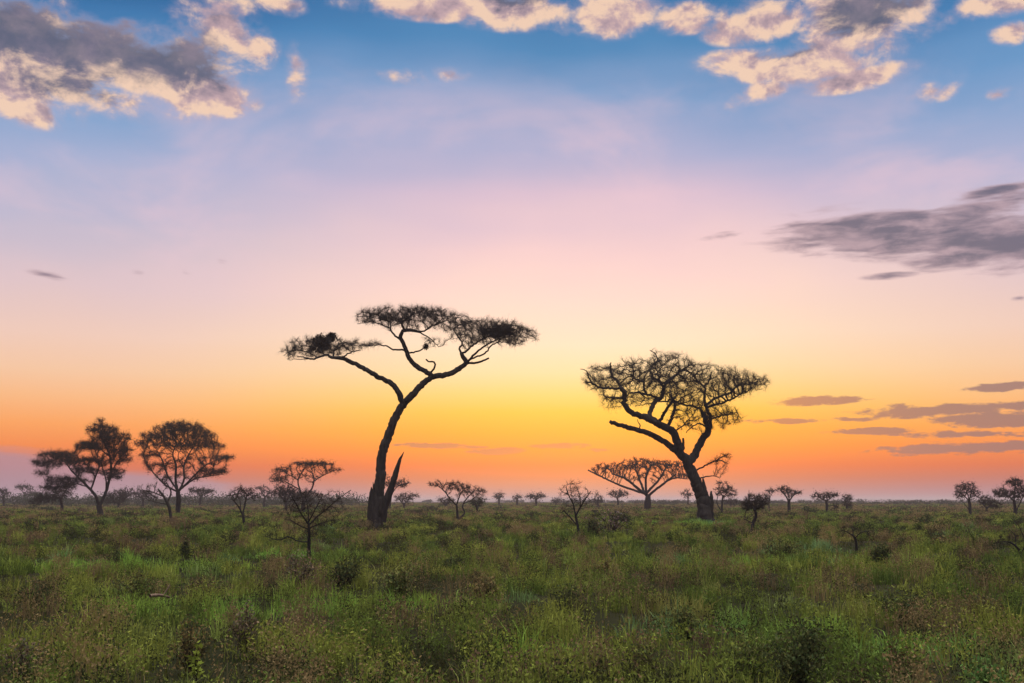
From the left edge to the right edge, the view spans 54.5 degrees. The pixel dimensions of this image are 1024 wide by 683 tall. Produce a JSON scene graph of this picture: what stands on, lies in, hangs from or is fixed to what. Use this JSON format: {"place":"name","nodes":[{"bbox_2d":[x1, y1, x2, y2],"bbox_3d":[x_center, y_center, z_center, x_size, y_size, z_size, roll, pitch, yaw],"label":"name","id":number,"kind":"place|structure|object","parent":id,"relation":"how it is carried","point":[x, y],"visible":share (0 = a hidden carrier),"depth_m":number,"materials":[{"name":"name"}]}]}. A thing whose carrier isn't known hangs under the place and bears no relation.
{"place":"outdoors","nodes":[
{"label":"outdoors","id":0,"kind":"place"},
{"bbox_2d":[0,501,1023,682],"bbox_3d":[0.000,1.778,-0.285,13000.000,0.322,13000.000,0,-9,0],"label":"ground","id":1,"kind":"structure","parent":0,"point":[612,619],"depth_m":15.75,"materials":[{"name":"green plant"}]},
{"bbox_2d":[0,487,11,505],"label":"edge acacia","id":2,"kind":"object","parent":1,"relation":"on","point":[6,492],"visible":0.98,"depth_m":236.91,"materials":[{"name":"green plant"}]},
{"bbox_2d":[12,481,38,503],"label":"faint acacia","id":3,"kind":"object","parent":1,"relation":"on","point":[28,487],"visible":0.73,"depth_m":326.22,"materials":[{"name":"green plant"}]},
{"bbox_2d":[11,583,46,605],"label":"shrub","id":4,"kind":"object","parent":1,"relation":"on","point":[22,589],"visible":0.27,"depth_m":17.83,"materials":[{"name":"green plant"}]},
{"bbox_2d":[0,635,60,682],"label":"shrub","id":5,"kind":"object","parent":1,"relation":"on","point":[22,655],"visible":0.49,"depth_m":9.58,"materials":[{"name":"green plant"}]},
{"bbox_2d":[27,476,76,509],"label":"sprawling tree","id":6,"kind":"object","parent":1,"relation":"on","point":[48,497],"visible":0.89,"depth_m":133.07,"materials":[{"name":"green plant"}]},
{"bbox_2d":[29,415,136,514],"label":"bushy acacia","id":7,"kind":"object","parent":1,"relation":"on","point":[104,435],"visible":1,"depth_m":103.90,"materials":[{"name":"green plant"}]},
{"bbox_2d":[102,548,127,562],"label":"shrub","id":8,"kind":"object","parent":1,"relation":"on","point":[119,554],"visible":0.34,"depth_m":29.68,"materials":[{"name":"green plant"}]},
{"bbox_2d":[104,484,135,507],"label":"round bush tree","id":9,"kind":"object","parent":1,"relation":"on","point":[122,493],"visible":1,"depth_m":187.42,"materials":[{"name":"green plant"}]},
{"bbox_2d":[114,570,164,597],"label":"shrub","id":10,"kind":"object","parent":1,"relation":"on","point":[137,576],"visible":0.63,"depth_m":19.36,"materials":[{"name":"green plant"}]},
{"bbox_2d":[132,487,157,505],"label":"acacia","id":11,"kind":"object","parent":1,"relation":"on","point":[143,497],"visible":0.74,"depth_m":226.97,"materials":[{"name":"green plant"}]},
{"bbox_2d":[136,476,173,519],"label":"leaning sapling","id":12,"kind":"object","parent":1,"relation":"on","point":[166,501],"visible":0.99,"depth_m":73.07,"materials":[{"name":"plant"}]},
{"bbox_2d":[149,585,169,597],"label":"fallen branch","id":13,"kind":"object","parent":1,"relation":"on","point":[156,595],"visible":0.96,"depth_m":16.29,"materials":[{"name":"brown wood"}]},
{"bbox_2d":[131,418,235,513],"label":"dome acacia","id":14,"kind":"object","parent":1,"relation":"on","point":[169,429],"visible":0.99,"depth_m":118.77,"materials":[{"name":"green plant"}]},
{"bbox_2d":[179,536,191,557],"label":"shrub","id":15,"kind":"object","parent":1,"relation":"on","point":[185,544],"visible":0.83,"depth_m":32.70,"materials":[{"name":"green plant"}]},
{"bbox_2d":[166,608,215,675],"bbox_3d":[-3.376,3.201,10.493,0.518,0.783,0.506,0,-9,0],"label":"shrub","id":16,"kind":"object","parent":1,"relation":"on","point":[185,641],"visible":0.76,"depth_m":10.44,"materials":[{"name":"green plant"}]},
{"bbox_2d":[187,640,203,680],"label":"leafy weed","id":17,"kind":"object","parent":1,"relation":"on","point":[195,662],"visible":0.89,"depth_m":10.03,"materials":[{"name":"green plant"}]},
{"bbox_2d":[178,572,215,595],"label":"shrub","id":18,"kind":"object","parent":1,"relation":"on","point":[199,581],"visible":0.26,"depth_m":19.52,"materials":[{"name":"green plant"}]},
{"bbox_2d":[187,486,216,505],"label":"flat acacia","id":19,"kind":"object","parent":1,"relation":"on","point":[203,491],"visible":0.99,"depth_m":226.82,"materials":[{"name":"green plant"}]},
{"bbox_2d":[223,600,260,658],"bbox_3d":[-3.109,3.405,11.604,0.438,0.736,0.418,-7,-11,37],"label":"shrub","id":20,"kind":"object","parent":1,"relation":"on","point":[241,626],"visible":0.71,"depth_m":11.59,"materials":[{"name":"green plant"}]},
{"bbox_2d":[225,484,259,524],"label":"bare thorn tree","id":21,"kind":"object","parent":1,"relation":"on","point":[244,490],"visible":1,"depth_m":65.11,"materials":[{"name":"brown plant"}]},
{"bbox_2d":[253,483,276,506],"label":"acacia","id":22,"kind":"object","parent":1,"relation":"on","point":[263,492],"visible":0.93,"depth_m":207.32,"materials":[{"name":"green plant"}]},
{"bbox_2d":[272,483,321,509],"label":"tree","id":23,"kind":"object","parent":1,"relation":"on","point":[288,496],"visible":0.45,"depth_m":147.98,"materials":[{"name":"green plant"}]},
{"bbox_2d":[281,547,325,589],"bbox_3d":[-4.218,4.638,20.158,0.992,0.983,1.068,0,-9,0],"label":"shrub","id":24,"kind":"object","parent":1,"relation":"on","point":[311,566],"visible":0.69,"depth_m":20.08,"materials":[{"name":"brown plant"}]},
{"bbox_2d":[261,488,350,554],"bbox_3d":[-6.390,5.698,30.481,2.701,2.635,1.581,0,-9,0],"label":"bare thorn tree","id":25,"kind":"object","parent":1,"relation":"on","point":[309,523],"visible":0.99,"depth_m":30.48,"materials":[{"name":"brown plant"}]},
{"bbox_2d":[269,458,344,511],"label":"flat topped thorn tree","id":26,"kind":"object","parent":1,"relation":"on","point":[305,464],"visible":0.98,"depth_m":128.48,"materials":[{"name":"brown plant"}]},
{"bbox_2d":[323,554,370,589],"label":"shrub","id":27,"kind":"object","parent":1,"relation":"on","point":[344,574],"visible":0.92,"depth_m":20.05,"materials":[{"name":"green plant"}]},
{"bbox_2d":[372,562,420,598],"bbox_3d":[-2.034,4.386,17.925,0.797,0.819,0.829,8,-12,-41],"label":"shrub","id":28,"kind":"object","parent":1,"relation":"on","point":[393,579],"visible":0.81,"depth_m":17.84,"materials":[{"name":"green plant"}]},
{"bbox_2d":[385,475,411,508],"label":"slender acacia","id":29,"kind":"object","parent":1,"relation":"on","point":[387,483],"visible":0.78,"depth_m":158.14,"materials":[{"name":"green plant"}]},
{"bbox_2d":[393,490,420,508],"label":"spreading bush tree","id":30,"kind":"object","parent":1,"relation":"on","point":[401,497],"visible":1,"depth_m":197.11,"materials":[{"name":"green plant"}]},
{"bbox_2d":[277,301,539,527],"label":"flat topped acacia","id":31,"kind":"object","parent":1,"relation":"on","point":[378,504],"visible":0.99,"depth_m":65.11,"materials":[{"name":"brown plant"}]},
{"bbox_2d":[309,332,331,354],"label":"stick nest","id":32,"kind":"object","parent":31,"relation":"on","point":[323,340],"visible":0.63,"depth_m":65.54,"materials":[{"name":"brown plant"}]},
{"bbox_2d":[325,332,338,341],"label":"stick nest","id":33,"kind":"object","parent":31,"relation":"on","point":[332,336],"visible":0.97,"depth_m":65.28,"materials":[{"name":"brown plant"}]},
{"bbox_2d":[422,343,428,349],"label":"stick nest","id":34,"kind":"object","parent":31,"relation":"on","point":[426,345],"visible":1,"depth_m":65.72,"materials":[{"name":"brown plant"}]},
{"bbox_2d":[478,324,516,337],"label":"stick nest","id":35,"kind":"object","parent":31,"relation":"on","point":[496,329],"visible":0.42,"depth_m":65.43,"materials":[{"name":"brown plant"}]},
{"bbox_2d":[435,495,458,505],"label":"dark bush tree","id":36,"kind":"object","parent":1,"relation":"on","point":[446,501],"visible":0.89,"depth_m":207.08,"materials":[{"name":"green plant"}]},
{"bbox_2d":[439,553,466,569],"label":"shrub","id":37,"kind":"object","parent":1,"relation":"on","point":[450,563],"visible":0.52,"depth_m":26.72,"materials":[{"name":"green plant"}]},
{"bbox_2d":[426,479,488,519],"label":"twin stem tree","id":38,"kind":"object","parent":1,"relation":"on","point":[462,486],"visible":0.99,"depth_m":86.90,"materials":[{"name":"brown plant"}]},
{"bbox_2d":[467,495,488,513],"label":"leafy bush tree","id":39,"kind":"object","parent":1,"relation":"on","point":[479,501],"visible":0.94,"depth_m":118.30,"materials":[{"name":"green plant"}]},
{"bbox_2d":[469,568,501,602],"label":"shrub","id":40,"kind":"object","parent":1,"relation":"on","point":[491,585],"visible":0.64,"depth_m":17.27,"materials":[{"name":"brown plant"}]},
{"bbox_2d":[492,493,506,504],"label":"acacia","id":41,"kind":"object","parent":1,"relation":"on","point":[497,496],"visible":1,"depth_m":286.17,"materials":[{"name":"green plant"}]},
{"bbox_2d":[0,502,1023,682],"bbox_3d":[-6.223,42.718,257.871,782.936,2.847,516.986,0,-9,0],"label":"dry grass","id":42,"kind":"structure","parent":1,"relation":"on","point":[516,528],"depth_m":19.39,"materials":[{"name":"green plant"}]},
{"bbox_2d":[0,489,1023,505],"bbox_3d":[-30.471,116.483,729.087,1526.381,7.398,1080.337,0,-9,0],"label":"distant bush line","id":43,"kind":"object","parent":1,"relation":"on","point":[89,499],"visible":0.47,"depth_m":302.96,"materials":[{"name":"green plant"}]},
{"bbox_2d":[511,492,522,504],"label":"acacia","id":44,"kind":"object","parent":1,"relation":"on","point":[516,496],"visible":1,"depth_m":286.14,"materials":[{"name":"green plant"}]},
{"bbox_2d":[524,491,546,505],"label":"acacia","id":45,"kind":"object","parent":1,"relation":"on","point":[536,496],"visible":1,"depth_m":256.49,"materials":[{"name":"green plant"}]},
{"bbox_2d":[550,497,563,504],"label":"acacia","id":46,"kind":"object","parent":1,"relation":"on","point":[556,501],"visible":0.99,"depth_m":295.97,"materials":[{"name":"green plant"}]},
{"bbox_2d":[538,583,582,611],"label":"shrub","id":47,"kind":"object","parent":1,"relation":"on","point":[569,592],"visible":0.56,"depth_m":16.11,"materials":[{"name":"green plant"}]},
{"bbox_2d":[556,480,596,535],"bbox_3d":[3.012,7.845,46.299,1.922,3.114,1.403,-4,-10,23],"label":"bare thorn tree","id":48,"kind":"object","parent":1,"relation":"on","point":[573,505],"visible":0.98,"depth_m":46.33,"materials":[{"name":"brown plant"}]},
{"bbox_2d":[582,518,605,535],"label":"shrub","id":49,"kind":"object","parent":1,"relation":"on","point":[593,524],"visible":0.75,"depth_m":46.88,"materials":[{"name":"green plant"}]},
{"bbox_2d":[593,489,604,506],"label":"acacia","id":50,"kind":"object","parent":1,"relation":"on","point":[598,500],"visible":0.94,"depth_m":227.07,"materials":[{"name":"green plant"}]},
{"bbox_2d":[590,556,619,582],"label":"shrub","id":51,"kind":"object","parent":1,"relation":"on","point":[599,565],"visible":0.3,"depth_m":21.20,"materials":[{"name":"green plant"}]},
{"bbox_2d":[585,506,632,536],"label":"shrub","id":52,"kind":"object","parent":1,"relation":"on","point":[620,524],"visible":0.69,"depth_m":51.29,"materials":[{"name":"green plant"}]},
{"bbox_2d":[606,487,630,504],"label":"acacia","id":53,"kind":"object","parent":1,"relation":"on","point":[619,493],"visible":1,"depth_m":246.73,"materials":[{"name":"green plant"}]},
{"bbox_2d":[588,455,687,508],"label":"distant acacia","id":54,"kind":"object","parent":1,"relation":"on","point":[653,463],"visible":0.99,"depth_m":172.69,"materials":[{"name":"brown plant"}]},
{"bbox_2d":[629,639,665,677],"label":"shrub","id":55,"kind":"object","parent":1,"relation":"on","point":[646,653],"visible":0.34,"depth_m":9.99,"materials":[{"name":"green plant"}]},
{"bbox_2d":[581,348,771,520],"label":"spreading acacia","id":56,"kind":"object","parent":1,"relation":"on","point":[705,502],"visible":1,"depth_m":83.59,"materials":[{"name":"brown plant"}]},
{"bbox_2d":[679,488,692,504],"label":"acacia","id":57,"kind":"object","parent":1,"relation":"on","point":[687,494],"visible":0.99,"depth_m":236.93,"materials":[{"name":"green plant"}]},
{"bbox_2d":[662,600,714,638],"bbox_3d":[2.328,3.692,13.045,0.614,0.570,0.653,8,-12,-41],"label":"shrub","id":58,"kind":"object","parent":1,"relation":"on","point":[683,616],"visible":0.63,"depth_m":13.04,"materials":[{"name":"green plant"}]},
{"bbox_2d":[713,480,737,512],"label":"thin stemmed acacia","id":59,"kind":"object","parent":1,"relation":"on","point":[724,490],"visible":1,"depth_m":128.28,"materials":[{"name":"green plant"}]},
{"bbox_2d":[723,496,739,505],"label":"acacia","id":60,"kind":"object","parent":1,"relation":"on","point":[733,501],"visible":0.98,"depth_m":226.81,"materials":[{"name":"green plant"}]},
{"bbox_2d":[725,633,772,680],"bbox_3d":[2.433,3.239,10.100,0.536,0.563,0.479,0,-9,0],"label":"shrub","id":61,"kind":"object","parent":1,"relation":"on","point":[749,650],"visible":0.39,"depth_m":10.10,"materials":[{"name":"green plant"}]},
{"bbox_2d":[739,491,770,530],"bbox_3d":[14.509,10.160,59.149,2.035,2.672,1.781,0,-9,0],"label":"bushy thorn tree","id":62,"kind":"object","parent":1,"relation":"on","point":[749,505],"visible":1,"depth_m":59.05,"materials":[{"name":"green plant"}]},
{"bbox_2d":[764,488,777,507],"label":"thin stemmed acacia","id":63,"kind":"object","parent":1,"relation":"on","point":[771,490],"visible":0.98,"depth_m":177.70,"materials":[{"name":"green plant"}]},
{"bbox_2d":[759,535,808,556],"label":"shrub","id":64,"kind":"object","parent":1,"relation":"on","point":[786,546],"visible":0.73,"depth_m":31.87,"materials":[{"name":"green plant"}]},
{"bbox_2d":[776,485,802,512],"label":"vase shaped tree","id":65,"kind":"object","parent":1,"relation":"on","point":[789,493],"visible":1,"depth_m":123.37,"materials":[{"name":"green plant"}]},
{"bbox_2d":[754,613,857,682],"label":"shrub","id":66,"kind":"object","parent":1,"relation":"on","point":[801,654],"visible":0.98,"depth_m":9.38,"materials":[{"name":"green plant"}]},
{"bbox_2d":[801,503,820,512],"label":"shrub","id":67,"kind":"object","parent":1,"relation":"on","point":[807,509],"visible":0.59,"depth_m":121.84,"materials":[{"name":"green plant"}]},
{"bbox_2d":[810,488,842,510],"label":"umbrella acacia","id":68,"kind":"object","parent":1,"relation":"on","point":[826,494],"visible":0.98,"depth_m":133.23,"materials":[{"name":"green plant"}]},
{"bbox_2d":[839,493,856,508],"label":"round headed tree","id":69,"kind":"object","parent":1,"relation":"on","point":[847,502],"visible":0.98,"depth_m":167.62,"materials":[{"name":"green plant"}]},
{"bbox_2d":[835,522,871,554],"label":"bare shrub","id":70,"kind":"object","parent":1,"relation":"on","point":[854,537],"visible":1,"depth_m":31.38,"materials":[{"name":"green plant"}]},
{"bbox_2d":[869,542,892,565],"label":"shrub","id":71,"kind":"object","parent":1,"relation":"on","point":[884,553],"visible":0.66,"depth_m":26.34,"materials":[{"name":"green plant"}]},
{"bbox_2d":[885,643,907,672],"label":"shrub","id":72,"kind":"object","parent":1,"relation":"on","point":[895,653],"visible":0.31,"depth_m":10.45,"materials":[{"name":"green plant"}]},
{"bbox_2d":[864,585,952,626],"bbox_3d":[5.679,3.816,14.199,1.092,0.654,1.046,0,-9,0],"label":"shrub","id":73,"kind":"object","parent":1,"relation":"on","point":[896,601],"visible":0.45,"depth_m":14.22,"materials":[{"name":"green plant"}]},
{"bbox_2d":[912,512,936,523],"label":"shrub","id":74,"kind":"object","parent":1,"relation":"on","point":[927,519],"visible":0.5,"depth_m":65.64,"materials":[{"name":"green plant"}]},
{"bbox_2d":[953,481,982,515],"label":"upright tree","id":75,"kind":"object","parent":1,"relation":"on","point":[972,493],"visible":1,"depth_m":110.57,"materials":[{"name":"green plant"}]},
{"bbox_2d":[957,590,1006,624],"bbox_3d":[6.917,3.962,14.659,0.730,0.565,0.709,-7,-12,38],"label":"shrub","id":76,"kind":"object","parent":1,"relation":"on","point":[984,601],"visible":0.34,"depth_m":14.63,"materials":[{"name":"green plant"}]},
{"bbox_2d":[958,655,1021,682],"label":"shrub","id":77,"kind":"object","parent":1,"relation":"on","point":[983,676],"visible":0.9,"depth_m":8.47,"materials":[{"name":"green plant"}]},
{"bbox_2d":[977,492,1003,511],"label":"bush","id":78,"kind":"object","parent":1,"relation":"on","point":[990,504],"visible":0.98,"depth_m":128.14,"materials":[{"name":"green plant"}]},
{"bbox_2d":[988,475,1023,514],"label":"broad tree","id":79,"kind":"object","parent":1,"relation":"on","point":[1013,492],"visible":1,"depth_m":110.46,"materials":[{"name":"green plant"}]},
{"bbox_2d":[994,518,1023,558],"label":"bare shrub","id":80,"kind":"object","parent":1,"relation":"on","point":[1015,540],"visible":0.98,"depth_m":31.34,"materials":[{"name":"green plant"}]},
{"bbox_2d":[0,0,1023,499],"label":"sky","id":81,"kind":"structure","parent":0,"point":[824,199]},
{"bbox_2d":[132,499,1023,500],"bbox_3d":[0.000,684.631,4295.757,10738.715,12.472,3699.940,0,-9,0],"label":"hills","id":82,"kind":"structure","parent":0,"point":[694,500],"depth_m":5098.56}
]}

